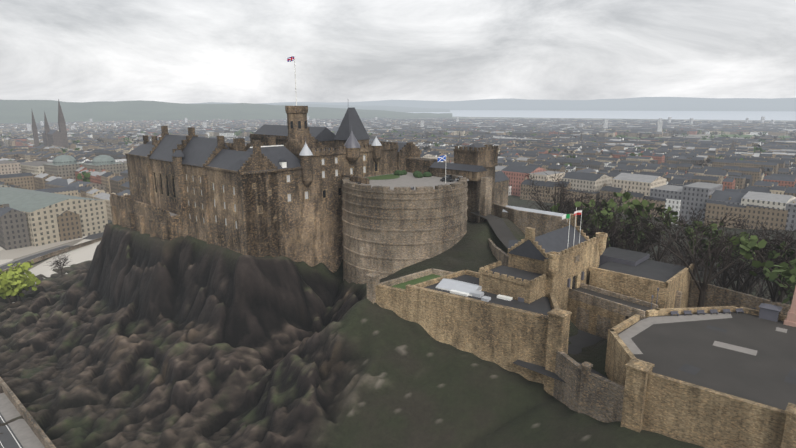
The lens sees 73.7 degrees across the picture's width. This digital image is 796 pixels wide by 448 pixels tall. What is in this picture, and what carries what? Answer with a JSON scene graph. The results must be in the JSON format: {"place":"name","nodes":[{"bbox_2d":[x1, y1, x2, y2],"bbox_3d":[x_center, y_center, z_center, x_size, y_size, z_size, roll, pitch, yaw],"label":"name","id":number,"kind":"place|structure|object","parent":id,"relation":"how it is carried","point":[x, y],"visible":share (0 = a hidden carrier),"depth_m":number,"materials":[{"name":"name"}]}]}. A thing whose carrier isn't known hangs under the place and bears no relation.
{"place":"outdoors","nodes":[
{"label":"outdoors","id":0,"kind":"place"},
{"bbox_2d":[0,237,101,447],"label":"road","id":1,"kind":"structure","parent":0,"point":[27,431],"depth_m":132.60,"materials":[{"name":"grey asphalt"}]},
{"bbox_2d":[0,100,451,122],"bbox_3d":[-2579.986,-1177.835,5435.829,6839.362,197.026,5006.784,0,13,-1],"label":"distant hills","id":2,"kind":"structure","parent":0,"point":[16,111],"depth_m":5004.38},
{"bbox_2d":[96,101,449,111],"bbox_3d":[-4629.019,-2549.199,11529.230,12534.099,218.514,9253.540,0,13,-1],"label":"hill","id":3,"kind":"structure","parent":0,"point":[397,108],"depth_m":12059.47,"materials":[{"name":"grey"}]},
{"bbox_2d":[0,195,795,447],"bbox_3d":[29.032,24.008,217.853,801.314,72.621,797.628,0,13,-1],"label":"rocky hill","id":4,"kind":"structure","parent":0,"point":[125,337],"depth_m":137.20,"materials":[{"name":"stone"}]},
{"bbox_2d":[109,55,421,271],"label":"castle","id":5,"kind":"structure","parent":4,"relation":"on","point":[272,190],"depth_m":171.79,"materials":[{"name":"stone"}]},
{"bbox_2d":[287,56,293,61],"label":"union flag","id":6,"kind":"object","parent":5,"relation":"on","point":[289,59],"depth_m":173.16,"materials":[{"name":"fabric"}]},
{"bbox_2d":[341,157,491,283],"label":"round bastion","id":7,"kind":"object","parent":4,"relation":"on","point":[415,212],"visible":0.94,"depth_m":157.61,"materials":[{"name":"stone"}]},
{"bbox_2d":[438,155,445,161],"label":"flag","id":8,"kind":"object","parent":7,"relation":"attached to","point":[442,158],"visible":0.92,"depth_m":167.92,"materials":[{"name":"blue fabric"}]},
{"bbox_2d":[365,143,795,447],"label":"castle fortifications","id":9,"kind":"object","parent":4,"relation":"on","point":[553,273],"visible":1,"depth_m":109.17,"materials":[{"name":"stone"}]},
{"bbox_2d":[562,214,569,219],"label":"flag","id":10,"kind":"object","parent":9,"relation":"attached to","point":[566,216],"depth_m":121.71,"materials":[{"name":"fabric"}]},
{"bbox_2d":[574,210,581,215],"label":"flag","id":11,"kind":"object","parent":9,"relation":"on","point":[578,212],"depth_m":125.94,"materials":[{"name":"red fabric"}]},
{"bbox_2d":[450,282,795,384],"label":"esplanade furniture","id":12,"kind":"object","parent":9,"relation":"on","point":[770,312],"visible":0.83,"depth_m":106.86,"materials":[{"name":"stone"}]},
{"bbox_2d":[0,117,795,302],"bbox_3d":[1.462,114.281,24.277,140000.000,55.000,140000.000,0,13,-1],"label":"ground sheet","id":13,"kind":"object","parent":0,"point":[80,254],"depth_m":338.71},
{"bbox_2d":[0,99,795,249],"bbox_3d":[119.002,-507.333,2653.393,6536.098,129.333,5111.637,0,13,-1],"label":"city buildings","id":14,"kind":"structure","parent":13,"relation":"on","point":[47,196],"depth_m":681.30,"materials":[{"name":"beige stone"}]},
{"bbox_2d":[0,126,795,306],"bbox_3d":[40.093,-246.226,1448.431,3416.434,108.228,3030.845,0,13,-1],"label":"garden trees","id":15,"kind":"object","parent":13,"relation":"on","point":[741,254],"visible":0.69,"depth_m":156.19,"materials":[{"name":"green plant"}]},
{"bbox_2d":[0,0,795,103],"label":"sky","id":16,"kind":"structure","parent":0,"point":[171,51],"materials":[{"name":"grey"}]},
{"bbox_2d":[257,97,795,104],"bbox_3d":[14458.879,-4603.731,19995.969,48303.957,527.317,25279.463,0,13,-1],"label":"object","id":17,"kind":"object","parent":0,"point":[484,101],"visible":0.4,"depth_m":24841.65,"materials":[{"name":"grey"}]},
{"bbox_2d":[363,99,795,110],"bbox_3d":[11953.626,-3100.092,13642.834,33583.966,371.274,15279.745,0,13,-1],"label":"distant hills","id":18,"kind":"structure","parent":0,"point":[711,105],"depth_m":15017.03,"materials":[{"name":"grey"}]},
{"bbox_2d":[408,110,795,139],"bbox_3d":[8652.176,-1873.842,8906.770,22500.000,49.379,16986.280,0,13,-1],"label":"water","id":19,"kind":"structure","parent":0,"point":[743,115],"depth_m":8305.67,"materials":[{"name":"grey liquid"}]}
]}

